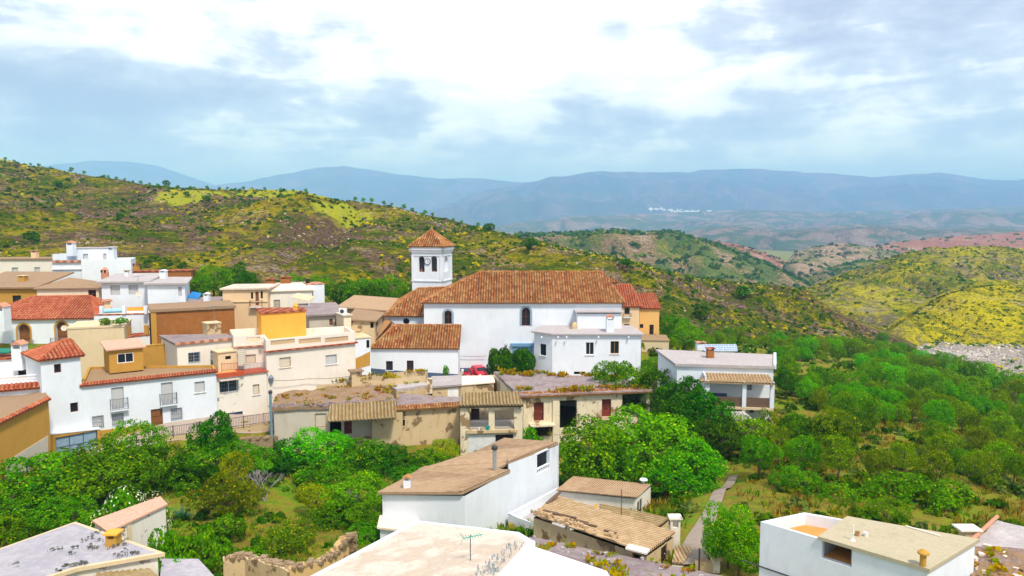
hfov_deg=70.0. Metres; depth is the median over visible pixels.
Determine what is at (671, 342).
tree
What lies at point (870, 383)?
tree
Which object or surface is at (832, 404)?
tree
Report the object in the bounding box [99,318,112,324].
terrace plant
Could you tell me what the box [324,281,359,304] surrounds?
tree
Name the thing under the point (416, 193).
mountains
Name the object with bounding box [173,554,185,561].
vine
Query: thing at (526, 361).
clipped shrub
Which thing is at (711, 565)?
ruined wall
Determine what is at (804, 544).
house
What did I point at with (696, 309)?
hill bush
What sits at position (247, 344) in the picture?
house
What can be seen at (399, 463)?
tree
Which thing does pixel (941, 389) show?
tree
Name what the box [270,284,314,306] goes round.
house
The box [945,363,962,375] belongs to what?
tree
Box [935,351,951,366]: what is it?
tree
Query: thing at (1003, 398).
tree
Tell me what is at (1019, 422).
tree
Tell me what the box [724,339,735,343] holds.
tree
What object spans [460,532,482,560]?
antenna
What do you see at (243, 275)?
tree
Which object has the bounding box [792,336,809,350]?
tree
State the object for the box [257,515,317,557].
shrub
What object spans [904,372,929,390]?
tree
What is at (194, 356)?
window
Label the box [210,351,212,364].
door
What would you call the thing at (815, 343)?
tree
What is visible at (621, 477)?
tree
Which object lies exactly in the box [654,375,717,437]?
tree
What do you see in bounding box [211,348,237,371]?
hut
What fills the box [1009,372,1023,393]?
tree
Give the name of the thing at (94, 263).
house
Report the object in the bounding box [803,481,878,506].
bush
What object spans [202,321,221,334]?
chimney
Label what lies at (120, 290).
house
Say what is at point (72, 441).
garage door
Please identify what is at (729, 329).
tree
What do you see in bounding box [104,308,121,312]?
tarpaulin roll
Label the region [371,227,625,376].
church
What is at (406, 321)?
window
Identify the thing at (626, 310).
window
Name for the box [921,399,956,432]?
tree
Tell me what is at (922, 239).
distant orchard
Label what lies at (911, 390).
tree
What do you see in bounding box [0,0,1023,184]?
sky
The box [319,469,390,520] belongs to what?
tree
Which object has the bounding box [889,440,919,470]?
tree
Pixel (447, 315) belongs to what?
window
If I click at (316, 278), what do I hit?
tree
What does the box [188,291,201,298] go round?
tarpaulin
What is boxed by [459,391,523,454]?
ruined house
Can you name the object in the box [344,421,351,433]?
door
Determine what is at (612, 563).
house
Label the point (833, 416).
tree
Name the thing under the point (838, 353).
tree
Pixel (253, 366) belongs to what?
railing
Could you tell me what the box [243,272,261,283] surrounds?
tree
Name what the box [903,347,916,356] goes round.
tree
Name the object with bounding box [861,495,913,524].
shrub
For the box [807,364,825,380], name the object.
tree
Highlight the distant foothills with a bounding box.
[480,207,1023,234]
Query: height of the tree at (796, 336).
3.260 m
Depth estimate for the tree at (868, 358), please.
138.37 m
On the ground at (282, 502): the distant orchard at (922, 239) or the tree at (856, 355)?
the tree at (856, 355)
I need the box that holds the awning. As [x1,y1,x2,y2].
[0,348,10,353]
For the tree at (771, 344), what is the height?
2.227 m
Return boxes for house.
[0,250,52,272]
[0,271,73,302]
[0,295,111,344]
[0,339,39,395]
[0,392,51,493]
[0,522,164,575]
[20,338,85,431]
[33,277,101,298]
[52,241,135,281]
[66,319,131,378]
[79,365,217,438]
[92,496,167,560]
[94,299,151,343]
[96,270,158,307]
[143,269,191,310]
[148,300,235,343]
[159,333,231,365]
[216,370,244,414]
[219,284,279,328]
[230,328,268,414]
[263,326,357,410]
[264,276,302,283]
[268,368,427,450]
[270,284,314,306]
[298,302,340,327]
[303,279,324,302]
[311,520,534,575]
[334,312,352,328]
[339,295,398,323]
[351,308,384,345]
[355,332,370,374]
[377,438,573,538]
[387,375,461,445]
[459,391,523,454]
[494,367,652,442]
[512,547,609,575]
[529,535,721,575]
[531,309,644,380]
[531,491,692,566]
[555,476,650,511]
[608,277,642,329]
[636,293,662,334]
[656,341,775,433]
[741,512,979,575]
[951,515,1023,575]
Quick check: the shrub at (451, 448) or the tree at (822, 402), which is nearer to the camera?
the shrub at (451, 448)
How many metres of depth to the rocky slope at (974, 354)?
220.27 m
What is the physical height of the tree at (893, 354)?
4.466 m
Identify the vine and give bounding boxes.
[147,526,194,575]
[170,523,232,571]
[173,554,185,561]
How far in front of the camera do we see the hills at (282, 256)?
212.44 m
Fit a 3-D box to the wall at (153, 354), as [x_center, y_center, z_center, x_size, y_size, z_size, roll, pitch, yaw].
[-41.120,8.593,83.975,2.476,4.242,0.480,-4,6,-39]
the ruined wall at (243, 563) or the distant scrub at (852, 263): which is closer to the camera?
the ruined wall at (243, 563)
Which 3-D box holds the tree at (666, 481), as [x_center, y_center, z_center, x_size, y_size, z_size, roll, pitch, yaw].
[14.068,16.179,60.841,6.456,5.018,7.167,1,5,14]
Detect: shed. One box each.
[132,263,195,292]
[160,559,213,575]
[186,292,222,301]
[722,411,753,449]
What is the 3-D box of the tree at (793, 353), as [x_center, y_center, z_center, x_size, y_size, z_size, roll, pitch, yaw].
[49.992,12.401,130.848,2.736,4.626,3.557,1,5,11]
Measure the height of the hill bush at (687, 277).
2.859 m
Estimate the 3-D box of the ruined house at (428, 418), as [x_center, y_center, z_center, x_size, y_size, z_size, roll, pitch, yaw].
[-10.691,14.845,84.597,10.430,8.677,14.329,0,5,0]
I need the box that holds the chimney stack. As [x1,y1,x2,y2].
[0,302,11,330]
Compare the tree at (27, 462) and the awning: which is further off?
the awning
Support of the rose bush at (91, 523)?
on the ground at (282, 502)
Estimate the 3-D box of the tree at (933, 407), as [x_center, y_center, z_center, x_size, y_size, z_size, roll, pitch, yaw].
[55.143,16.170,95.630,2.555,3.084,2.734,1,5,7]
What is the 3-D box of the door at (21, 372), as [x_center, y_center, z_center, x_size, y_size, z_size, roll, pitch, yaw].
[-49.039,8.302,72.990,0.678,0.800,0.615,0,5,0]
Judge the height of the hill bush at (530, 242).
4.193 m
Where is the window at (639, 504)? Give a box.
[637,498,641,510]
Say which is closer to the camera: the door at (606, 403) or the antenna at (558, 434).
the antenna at (558, 434)
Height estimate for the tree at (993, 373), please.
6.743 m
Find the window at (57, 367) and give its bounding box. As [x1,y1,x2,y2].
[54,364,60,372]
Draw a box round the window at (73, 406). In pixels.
[70,402,77,411]
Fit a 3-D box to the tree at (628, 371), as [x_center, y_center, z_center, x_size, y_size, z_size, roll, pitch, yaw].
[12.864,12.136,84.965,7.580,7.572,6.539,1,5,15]
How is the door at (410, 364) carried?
in the church
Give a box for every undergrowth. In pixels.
[0,445,623,575]
[567,346,1023,550]
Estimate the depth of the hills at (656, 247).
710.68 m
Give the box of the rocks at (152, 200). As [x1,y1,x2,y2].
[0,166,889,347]
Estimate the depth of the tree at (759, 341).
153.99 m
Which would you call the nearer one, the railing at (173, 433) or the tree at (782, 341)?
the railing at (173, 433)
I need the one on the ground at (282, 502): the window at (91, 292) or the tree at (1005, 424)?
the tree at (1005, 424)
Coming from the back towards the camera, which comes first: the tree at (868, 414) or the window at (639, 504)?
the tree at (868, 414)
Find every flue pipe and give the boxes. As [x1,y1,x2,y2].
[491,444,497,470]
[639,478,647,483]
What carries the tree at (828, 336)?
on the ground at (282, 502)
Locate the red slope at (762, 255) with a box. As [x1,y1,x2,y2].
[713,241,785,267]
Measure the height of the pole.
2.105 m
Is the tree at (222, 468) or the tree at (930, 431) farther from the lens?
the tree at (930, 431)
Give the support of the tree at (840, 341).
on the ground at (282, 502)
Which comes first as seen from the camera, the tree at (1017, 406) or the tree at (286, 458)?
the tree at (286, 458)
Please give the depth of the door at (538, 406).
80.14 m
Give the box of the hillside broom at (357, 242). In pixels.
[6,166,874,344]
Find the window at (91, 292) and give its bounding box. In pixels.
[88,290,95,296]
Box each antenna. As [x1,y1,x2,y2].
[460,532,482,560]
[549,429,570,487]
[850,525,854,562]
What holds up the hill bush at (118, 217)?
on the hills at (282, 256)
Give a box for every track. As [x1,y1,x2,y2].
[672,516,716,564]
[700,475,736,516]
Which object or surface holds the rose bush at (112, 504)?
on the ground at (282, 502)
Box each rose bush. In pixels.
[87,508,111,527]
[97,485,144,517]
[138,491,171,528]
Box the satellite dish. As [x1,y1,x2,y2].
[61,325,66,331]
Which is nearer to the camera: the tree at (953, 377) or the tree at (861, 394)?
the tree at (861, 394)
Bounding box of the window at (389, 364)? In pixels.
[385,361,393,370]
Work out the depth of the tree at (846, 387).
92.44 m
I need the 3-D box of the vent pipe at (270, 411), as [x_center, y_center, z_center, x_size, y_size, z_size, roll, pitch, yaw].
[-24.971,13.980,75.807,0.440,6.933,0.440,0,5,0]
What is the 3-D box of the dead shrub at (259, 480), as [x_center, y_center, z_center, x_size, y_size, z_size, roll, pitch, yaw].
[-21.311,16.954,62.532,3.686,2.804,2.621,0,5,0]
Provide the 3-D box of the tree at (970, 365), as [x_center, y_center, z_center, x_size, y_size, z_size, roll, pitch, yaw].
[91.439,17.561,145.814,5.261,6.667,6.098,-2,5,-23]
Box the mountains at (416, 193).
[203,166,528,211]
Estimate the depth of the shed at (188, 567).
41.48 m
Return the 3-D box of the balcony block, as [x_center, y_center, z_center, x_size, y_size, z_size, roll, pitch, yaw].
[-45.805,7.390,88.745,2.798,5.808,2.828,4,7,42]
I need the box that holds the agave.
[172,505,193,517]
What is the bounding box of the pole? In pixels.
[698,548,700,570]
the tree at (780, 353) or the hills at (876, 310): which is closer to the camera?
the tree at (780, 353)
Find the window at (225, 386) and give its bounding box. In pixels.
[219,380,237,392]
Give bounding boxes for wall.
[143,343,165,365]
[152,422,269,441]
[223,551,294,575]
[239,434,277,455]
[288,532,357,575]
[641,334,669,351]
[695,553,721,572]
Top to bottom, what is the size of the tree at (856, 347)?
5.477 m
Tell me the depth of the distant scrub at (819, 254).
1105.42 m
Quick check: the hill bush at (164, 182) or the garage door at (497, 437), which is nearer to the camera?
the garage door at (497, 437)
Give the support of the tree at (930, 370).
on the ground at (282, 502)
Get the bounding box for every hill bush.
[22,231,40,242]
[54,180,62,185]
[113,213,124,220]
[162,180,170,185]
[202,195,210,202]
[483,223,494,230]
[522,237,537,249]
[620,258,632,267]
[684,276,693,281]
[693,304,712,318]
[736,285,752,297]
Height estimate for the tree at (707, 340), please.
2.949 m
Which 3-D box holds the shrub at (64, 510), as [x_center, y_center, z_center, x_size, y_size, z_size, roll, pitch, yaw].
[-32.266,17.098,52.631,4.486,3.775,5.200,-4,6,-36]
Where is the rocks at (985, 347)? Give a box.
[916,341,1023,375]
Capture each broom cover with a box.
[804,245,1023,299]
[885,279,1023,343]
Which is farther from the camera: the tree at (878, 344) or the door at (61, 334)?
the tree at (878, 344)
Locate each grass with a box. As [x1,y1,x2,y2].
[0,453,581,574]
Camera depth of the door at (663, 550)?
44.60 m
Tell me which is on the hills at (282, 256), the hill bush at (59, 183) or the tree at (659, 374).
the hill bush at (59, 183)
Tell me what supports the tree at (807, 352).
on the ground at (282, 502)
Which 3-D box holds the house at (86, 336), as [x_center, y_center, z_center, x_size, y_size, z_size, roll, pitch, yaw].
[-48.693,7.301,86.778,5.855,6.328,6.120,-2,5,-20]
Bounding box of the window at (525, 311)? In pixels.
[522,308,529,325]
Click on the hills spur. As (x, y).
(908, 329)
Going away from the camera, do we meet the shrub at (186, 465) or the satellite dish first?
the shrub at (186, 465)
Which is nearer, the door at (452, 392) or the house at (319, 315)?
the door at (452, 392)
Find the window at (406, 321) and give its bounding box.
[403,318,409,323]
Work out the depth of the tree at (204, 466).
65.19 m
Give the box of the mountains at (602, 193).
[417,168,1023,225]
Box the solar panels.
[703,344,737,350]
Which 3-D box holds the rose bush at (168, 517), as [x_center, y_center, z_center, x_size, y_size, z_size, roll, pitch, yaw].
[-25.296,16.949,51.662,2.452,5.352,2.489,-4,7,-42]
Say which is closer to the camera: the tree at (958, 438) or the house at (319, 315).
the tree at (958, 438)
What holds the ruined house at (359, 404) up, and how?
on the ground at (282, 502)
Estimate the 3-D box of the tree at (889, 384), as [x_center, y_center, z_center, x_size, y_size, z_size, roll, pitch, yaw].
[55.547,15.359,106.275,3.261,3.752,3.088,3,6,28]
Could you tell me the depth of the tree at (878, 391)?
93.18 m
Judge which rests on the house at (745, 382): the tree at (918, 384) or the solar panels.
the solar panels
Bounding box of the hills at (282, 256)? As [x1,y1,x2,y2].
[0,162,917,348]
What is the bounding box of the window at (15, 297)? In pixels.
[13,295,20,301]
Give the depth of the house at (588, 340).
95.36 m
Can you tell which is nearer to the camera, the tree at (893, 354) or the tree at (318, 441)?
the tree at (318, 441)
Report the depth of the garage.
69.55 m
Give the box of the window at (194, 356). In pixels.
[188,352,200,362]
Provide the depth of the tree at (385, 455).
71.60 m
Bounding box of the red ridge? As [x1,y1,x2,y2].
[872,231,1023,252]
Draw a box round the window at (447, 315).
[444,311,451,323]
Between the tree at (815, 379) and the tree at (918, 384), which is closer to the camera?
the tree at (815, 379)
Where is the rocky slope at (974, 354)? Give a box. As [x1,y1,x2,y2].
[919,343,1023,375]
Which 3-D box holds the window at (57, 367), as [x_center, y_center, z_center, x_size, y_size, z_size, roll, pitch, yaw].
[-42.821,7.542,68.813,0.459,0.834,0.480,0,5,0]
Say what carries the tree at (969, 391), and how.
on the ground at (282, 502)
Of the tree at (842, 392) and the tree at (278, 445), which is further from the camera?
the tree at (842, 392)
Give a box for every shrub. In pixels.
[0,514,49,546]
[26,494,98,534]
[173,455,200,472]
[203,512,247,537]
[234,544,269,557]
[244,469,282,501]
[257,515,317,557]
[346,519,379,545]
[390,465,420,480]
[406,447,441,463]
[413,453,454,467]
[430,438,459,459]
[486,347,510,374]
[503,347,535,372]
[523,426,542,440]
[701,525,730,555]
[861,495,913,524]
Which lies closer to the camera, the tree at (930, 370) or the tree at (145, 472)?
the tree at (145, 472)
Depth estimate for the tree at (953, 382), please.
117.00 m
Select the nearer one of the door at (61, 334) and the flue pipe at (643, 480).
the flue pipe at (643, 480)
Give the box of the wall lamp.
[268,375,273,383]
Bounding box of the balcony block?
[127,325,149,344]
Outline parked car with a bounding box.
[468,365,489,375]
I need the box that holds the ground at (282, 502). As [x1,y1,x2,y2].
[0,250,1023,575]
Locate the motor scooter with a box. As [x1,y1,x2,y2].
[461,369,473,375]
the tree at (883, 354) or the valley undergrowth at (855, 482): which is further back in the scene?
the tree at (883, 354)
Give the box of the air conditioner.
[339,308,346,313]
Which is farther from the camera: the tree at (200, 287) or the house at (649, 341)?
the tree at (200, 287)
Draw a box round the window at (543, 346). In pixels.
[539,344,546,356]
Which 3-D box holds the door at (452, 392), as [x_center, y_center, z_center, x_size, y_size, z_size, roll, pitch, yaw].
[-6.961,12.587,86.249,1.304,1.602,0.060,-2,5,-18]
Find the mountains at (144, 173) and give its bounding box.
[44,160,213,187]
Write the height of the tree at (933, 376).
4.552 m
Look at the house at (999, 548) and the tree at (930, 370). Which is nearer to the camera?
the house at (999, 548)
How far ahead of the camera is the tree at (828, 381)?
107.70 m
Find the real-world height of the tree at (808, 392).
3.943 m
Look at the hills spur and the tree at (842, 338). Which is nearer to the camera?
the tree at (842, 338)
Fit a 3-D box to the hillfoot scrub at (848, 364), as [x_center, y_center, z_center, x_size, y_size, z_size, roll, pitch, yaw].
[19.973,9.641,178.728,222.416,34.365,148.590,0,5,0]
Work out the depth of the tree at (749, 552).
40.96 m
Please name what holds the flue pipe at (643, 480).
on the house at (591, 491)
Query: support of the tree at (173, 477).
on the ground at (282, 502)
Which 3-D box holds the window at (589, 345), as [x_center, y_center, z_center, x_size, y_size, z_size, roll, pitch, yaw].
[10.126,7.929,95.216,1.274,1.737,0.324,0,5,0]
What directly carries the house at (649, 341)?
on the ground at (282, 502)
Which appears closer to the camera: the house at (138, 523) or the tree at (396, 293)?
the house at (138, 523)
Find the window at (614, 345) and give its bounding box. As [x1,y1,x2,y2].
[610,341,619,354]
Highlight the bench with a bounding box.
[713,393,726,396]
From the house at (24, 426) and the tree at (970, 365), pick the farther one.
the tree at (970, 365)
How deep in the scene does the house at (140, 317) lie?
91.91 m
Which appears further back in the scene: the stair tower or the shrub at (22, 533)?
the stair tower
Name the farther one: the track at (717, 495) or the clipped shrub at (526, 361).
the clipped shrub at (526, 361)
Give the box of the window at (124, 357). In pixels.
[117,352,133,363]
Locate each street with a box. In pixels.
[66,426,155,456]
[155,411,273,442]
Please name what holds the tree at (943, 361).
on the ground at (282, 502)
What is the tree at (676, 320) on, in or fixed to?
on the ground at (282, 502)
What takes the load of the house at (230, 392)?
on the ground at (282, 502)
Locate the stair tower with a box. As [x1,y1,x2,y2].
[255,303,306,338]
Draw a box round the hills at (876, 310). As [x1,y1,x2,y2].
[802,246,1023,329]
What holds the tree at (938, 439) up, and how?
on the ground at (282, 502)
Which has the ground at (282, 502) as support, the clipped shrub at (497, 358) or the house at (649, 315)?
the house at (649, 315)
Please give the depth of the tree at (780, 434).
69.33 m
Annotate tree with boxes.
[0,451,97,523]
[0,475,55,524]
[24,437,149,508]
[82,447,170,502]
[96,418,172,479]
[119,443,187,489]
[149,461,213,494]
[170,437,252,483]
[180,472,266,514]
[186,409,239,462]
[189,275,211,292]
[194,264,235,296]
[216,451,255,491]
[217,263,257,285]
[231,444,276,477]
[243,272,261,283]
[263,437,313,471]
[264,452,304,473]
[279,273,306,281]
[280,426,355,469]
[286,458,355,491]
[296,482,331,515]
[302,497,357,531]
[309,274,334,295]
[313,437,389,476]
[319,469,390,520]
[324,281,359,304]
[341,278,387,301]
[344,498,382,529]
[352,441,407,475]
[361,284,386,296]
[372,274,408,297]
[379,453,422,475]
[390,285,407,297]
[443,365,448,375]
[559,414,629,478]
[559,446,592,481]
[583,446,658,487]
[590,360,654,406]
[597,403,708,492]
[619,368,675,412]
[638,398,700,444]
[641,357,657,369]
[643,450,720,499]
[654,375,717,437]
[659,314,690,337]
[661,438,729,480]
[668,324,705,349]
[669,338,677,348]
[671,388,735,435]
[692,414,756,458]
[701,499,756,568]
[702,337,715,343]
[712,332,726,343]
[715,523,759,575]
[722,413,787,453]
[724,326,733,334]
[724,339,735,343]
[728,333,737,338]
[733,326,747,337]
[738,434,783,474]
[740,337,748,343]
[746,338,757,349]
[754,408,794,446]
[756,335,769,348]
[760,424,797,464]
[767,332,774,340]
[767,465,822,493]
[768,341,774,347]
[771,330,787,344]
[771,345,784,360]
[774,354,800,383]
[774,367,800,397]
[775,339,789,349]
[775,411,810,440]
[777,372,797,395]
[779,414,858,455]
[783,434,823,471]
[784,345,799,362]
[790,333,801,339]
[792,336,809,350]
[793,347,803,359]
[793,375,818,399]
[800,346,812,359]
[802,371,823,388]
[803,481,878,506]
[806,337,819,351]
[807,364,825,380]
[808,386,828,411]
[808,407,862,454]
[810,337,824,343]
[817,340,831,353]
[817,350,827,362]
[818,368,848,389]
[819,433,856,478]
[820,385,837,402]
[824,334,837,342]
[824,394,848,419]
[825,338,842,352]
[829,344,847,361]
[830,382,852,400]
[834,336,852,350]
[834,390,883,429]
[838,390,856,410]
[844,338,863,355]
[844,370,871,388]
[847,381,866,393]
[852,353,867,362]
[854,354,871,367]
[855,389,869,402]
[855,394,873,409]
[856,361,872,374]
[857,360,887,382]
[861,345,875,355]
[861,469,977,514]
[862,447,897,473]
[865,351,878,360]
[865,386,892,406]
[866,380,883,394]
[870,362,907,382]
[873,340,891,351]
[873,358,898,383]
[875,331,889,343]
[875,400,895,421]
[876,347,891,362]
[879,388,907,413]
[884,367,905,387]
[884,381,905,398]
[887,345,906,356]
[889,342,901,348]
[889,352,906,364]
[889,356,910,369]
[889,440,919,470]
[890,403,911,423]
[895,386,917,401]
[897,342,907,348]
[899,396,924,421]
[901,351,917,363]
[901,366,914,381]
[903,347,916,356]
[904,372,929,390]
[911,349,928,363]
[911,365,928,380]
[912,387,936,407]
[912,448,956,481]
[916,355,938,369]
[919,432,957,458]
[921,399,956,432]
[921,419,951,446]
[923,367,940,381]
[923,371,952,387]
[925,399,943,416]
[926,380,957,400]
[929,365,953,380]
[933,393,963,410]
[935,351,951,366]
[937,358,950,373]
[941,381,958,394]
[942,373,966,386]
[942,385,967,404]
[943,432,965,449]
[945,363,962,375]
[947,399,979,431]
[948,448,970,466]
[950,360,987,382]
[951,354,967,367]
[957,383,978,408]
[957,448,989,474]
[960,376,992,398]
[962,424,998,449]
[967,395,992,416]
[967,451,1002,486]
[968,413,994,434]
[972,362,1001,388]
[980,414,1018,439]
[980,439,1015,470]
[984,400,1007,419]
[984,409,1017,432]
[988,389,1010,410]
[991,437,1017,458]
[994,368,1020,390]
[997,377,1023,405]
[1000,453,1023,482]
[1002,430,1023,453]
[1008,403,1023,419]
[1008,407,1023,432]
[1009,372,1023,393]
[1017,393,1023,406]
[1018,425,1023,449]
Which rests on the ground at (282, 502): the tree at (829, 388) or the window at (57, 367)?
the tree at (829, 388)
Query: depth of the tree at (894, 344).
193.42 m
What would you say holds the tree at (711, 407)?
on the ground at (282, 502)
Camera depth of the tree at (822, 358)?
144.64 m
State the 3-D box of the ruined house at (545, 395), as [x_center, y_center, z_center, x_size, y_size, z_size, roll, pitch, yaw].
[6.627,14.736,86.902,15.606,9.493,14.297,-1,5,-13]
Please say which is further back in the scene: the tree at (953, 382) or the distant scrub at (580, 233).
the distant scrub at (580, 233)
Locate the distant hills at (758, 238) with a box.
[684,224,1023,251]
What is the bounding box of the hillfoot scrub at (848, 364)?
[195,274,1021,417]
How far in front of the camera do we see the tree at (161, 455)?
64.53 m
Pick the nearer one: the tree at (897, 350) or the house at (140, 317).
the house at (140, 317)
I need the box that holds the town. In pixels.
[648,207,711,211]
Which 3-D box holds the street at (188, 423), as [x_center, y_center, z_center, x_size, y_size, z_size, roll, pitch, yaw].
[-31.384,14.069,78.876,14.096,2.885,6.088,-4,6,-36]
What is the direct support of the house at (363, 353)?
on the ground at (282, 502)
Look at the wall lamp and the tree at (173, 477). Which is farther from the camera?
the wall lamp
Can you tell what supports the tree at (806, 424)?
on the ground at (282, 502)
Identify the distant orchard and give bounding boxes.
[717,240,787,266]
[876,233,1022,250]
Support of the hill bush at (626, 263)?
on the hills at (282, 256)
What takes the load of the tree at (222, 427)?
on the ground at (282, 502)
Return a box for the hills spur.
[887,280,1023,344]
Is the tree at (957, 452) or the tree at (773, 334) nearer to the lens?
the tree at (957, 452)
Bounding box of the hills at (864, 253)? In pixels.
[784,243,902,275]
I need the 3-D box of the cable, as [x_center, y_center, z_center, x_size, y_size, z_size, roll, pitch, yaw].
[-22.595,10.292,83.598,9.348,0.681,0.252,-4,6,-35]
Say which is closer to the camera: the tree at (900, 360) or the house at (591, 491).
the house at (591, 491)
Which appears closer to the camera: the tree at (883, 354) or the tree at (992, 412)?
the tree at (992, 412)
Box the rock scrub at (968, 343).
[917,341,1023,374]
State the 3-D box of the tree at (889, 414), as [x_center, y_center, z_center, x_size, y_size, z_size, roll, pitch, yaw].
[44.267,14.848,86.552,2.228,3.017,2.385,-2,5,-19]
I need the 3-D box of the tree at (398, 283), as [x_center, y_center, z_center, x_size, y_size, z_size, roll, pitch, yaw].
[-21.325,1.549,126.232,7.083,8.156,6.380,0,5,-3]
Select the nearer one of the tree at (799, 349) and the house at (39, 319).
the house at (39, 319)
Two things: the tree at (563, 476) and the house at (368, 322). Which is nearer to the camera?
the tree at (563, 476)
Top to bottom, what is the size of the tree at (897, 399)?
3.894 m
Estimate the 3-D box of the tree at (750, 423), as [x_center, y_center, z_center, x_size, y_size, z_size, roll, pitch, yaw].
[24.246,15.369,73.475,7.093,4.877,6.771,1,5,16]
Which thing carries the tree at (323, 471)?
on the ground at (282, 502)
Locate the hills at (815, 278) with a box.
[801,259,882,283]
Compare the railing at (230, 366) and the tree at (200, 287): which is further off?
the tree at (200, 287)
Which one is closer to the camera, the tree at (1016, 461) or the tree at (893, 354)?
the tree at (1016, 461)
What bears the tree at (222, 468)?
on the ground at (282, 502)
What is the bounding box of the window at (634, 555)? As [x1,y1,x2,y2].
[633,552,642,558]
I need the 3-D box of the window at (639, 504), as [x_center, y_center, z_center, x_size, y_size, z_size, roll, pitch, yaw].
[9.791,16.821,56.343,0.733,1.148,1.278,0,5,0]
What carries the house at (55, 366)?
on the ground at (282, 502)
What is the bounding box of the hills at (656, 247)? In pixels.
[521,229,808,286]
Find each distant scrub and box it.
[513,227,811,288]
[782,242,900,274]
[803,259,878,285]
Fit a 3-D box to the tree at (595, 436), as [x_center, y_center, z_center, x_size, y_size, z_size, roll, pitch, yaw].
[7.045,15.496,65.930,6.577,8.193,8.552,1,5,15]
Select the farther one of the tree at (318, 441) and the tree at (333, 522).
the tree at (318, 441)
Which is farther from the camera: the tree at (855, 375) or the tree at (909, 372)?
the tree at (909, 372)
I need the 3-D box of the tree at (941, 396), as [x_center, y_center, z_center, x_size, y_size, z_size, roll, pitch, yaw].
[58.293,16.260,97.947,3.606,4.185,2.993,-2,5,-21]
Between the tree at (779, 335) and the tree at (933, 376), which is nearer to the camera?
the tree at (933, 376)
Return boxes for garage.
[50,427,100,453]
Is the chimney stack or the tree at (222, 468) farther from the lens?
the chimney stack
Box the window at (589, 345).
[585,342,594,355]
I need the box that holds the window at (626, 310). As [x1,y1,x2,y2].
[624,308,629,313]
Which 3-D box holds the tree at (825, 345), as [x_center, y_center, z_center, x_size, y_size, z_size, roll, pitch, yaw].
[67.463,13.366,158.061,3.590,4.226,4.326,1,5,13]
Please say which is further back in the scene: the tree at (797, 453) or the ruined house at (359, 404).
the ruined house at (359, 404)
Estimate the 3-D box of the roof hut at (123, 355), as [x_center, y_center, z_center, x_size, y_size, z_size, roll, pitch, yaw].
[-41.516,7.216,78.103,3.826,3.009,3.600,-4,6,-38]
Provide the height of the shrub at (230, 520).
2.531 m
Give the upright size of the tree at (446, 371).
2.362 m
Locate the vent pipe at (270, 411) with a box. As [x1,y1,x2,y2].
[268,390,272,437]
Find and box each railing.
[150,421,199,437]
[201,411,272,427]
[221,362,237,370]
[243,361,264,373]
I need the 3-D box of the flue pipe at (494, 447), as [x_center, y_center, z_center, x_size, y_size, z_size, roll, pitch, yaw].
[-1.330,13.245,55.967,0.480,2.556,0.468,0,5,0]
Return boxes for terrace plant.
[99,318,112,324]
[112,317,128,323]
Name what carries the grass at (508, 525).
on the ground at (282, 502)
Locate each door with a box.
[18,370,25,374]
[19,324,29,339]
[55,430,97,452]
[57,322,67,340]
[151,408,162,425]
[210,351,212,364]
[255,292,258,300]
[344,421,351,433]
[407,361,413,370]
[448,388,457,396]
[471,408,478,419]
[495,434,512,441]
[534,402,542,419]
[602,399,610,415]
[649,325,653,333]
[660,542,665,562]
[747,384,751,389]
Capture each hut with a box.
[99,338,145,372]
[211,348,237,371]
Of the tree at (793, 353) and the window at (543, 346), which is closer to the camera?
the window at (543, 346)
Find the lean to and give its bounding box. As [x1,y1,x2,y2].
[460,375,494,396]
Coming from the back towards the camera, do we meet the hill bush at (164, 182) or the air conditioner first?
the hill bush at (164, 182)
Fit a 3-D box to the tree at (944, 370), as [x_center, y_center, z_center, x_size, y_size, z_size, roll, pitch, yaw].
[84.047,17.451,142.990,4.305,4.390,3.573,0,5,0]
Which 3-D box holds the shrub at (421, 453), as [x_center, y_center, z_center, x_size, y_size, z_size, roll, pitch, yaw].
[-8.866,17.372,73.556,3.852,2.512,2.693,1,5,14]
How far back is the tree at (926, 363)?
163.25 m
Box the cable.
[274,376,349,380]
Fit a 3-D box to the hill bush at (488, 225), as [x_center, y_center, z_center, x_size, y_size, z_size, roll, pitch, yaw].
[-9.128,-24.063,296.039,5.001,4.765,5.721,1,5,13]
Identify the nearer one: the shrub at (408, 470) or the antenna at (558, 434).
the antenna at (558, 434)
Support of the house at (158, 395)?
on the ground at (282, 502)
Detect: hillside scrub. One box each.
[0,159,894,346]
[803,245,1023,329]

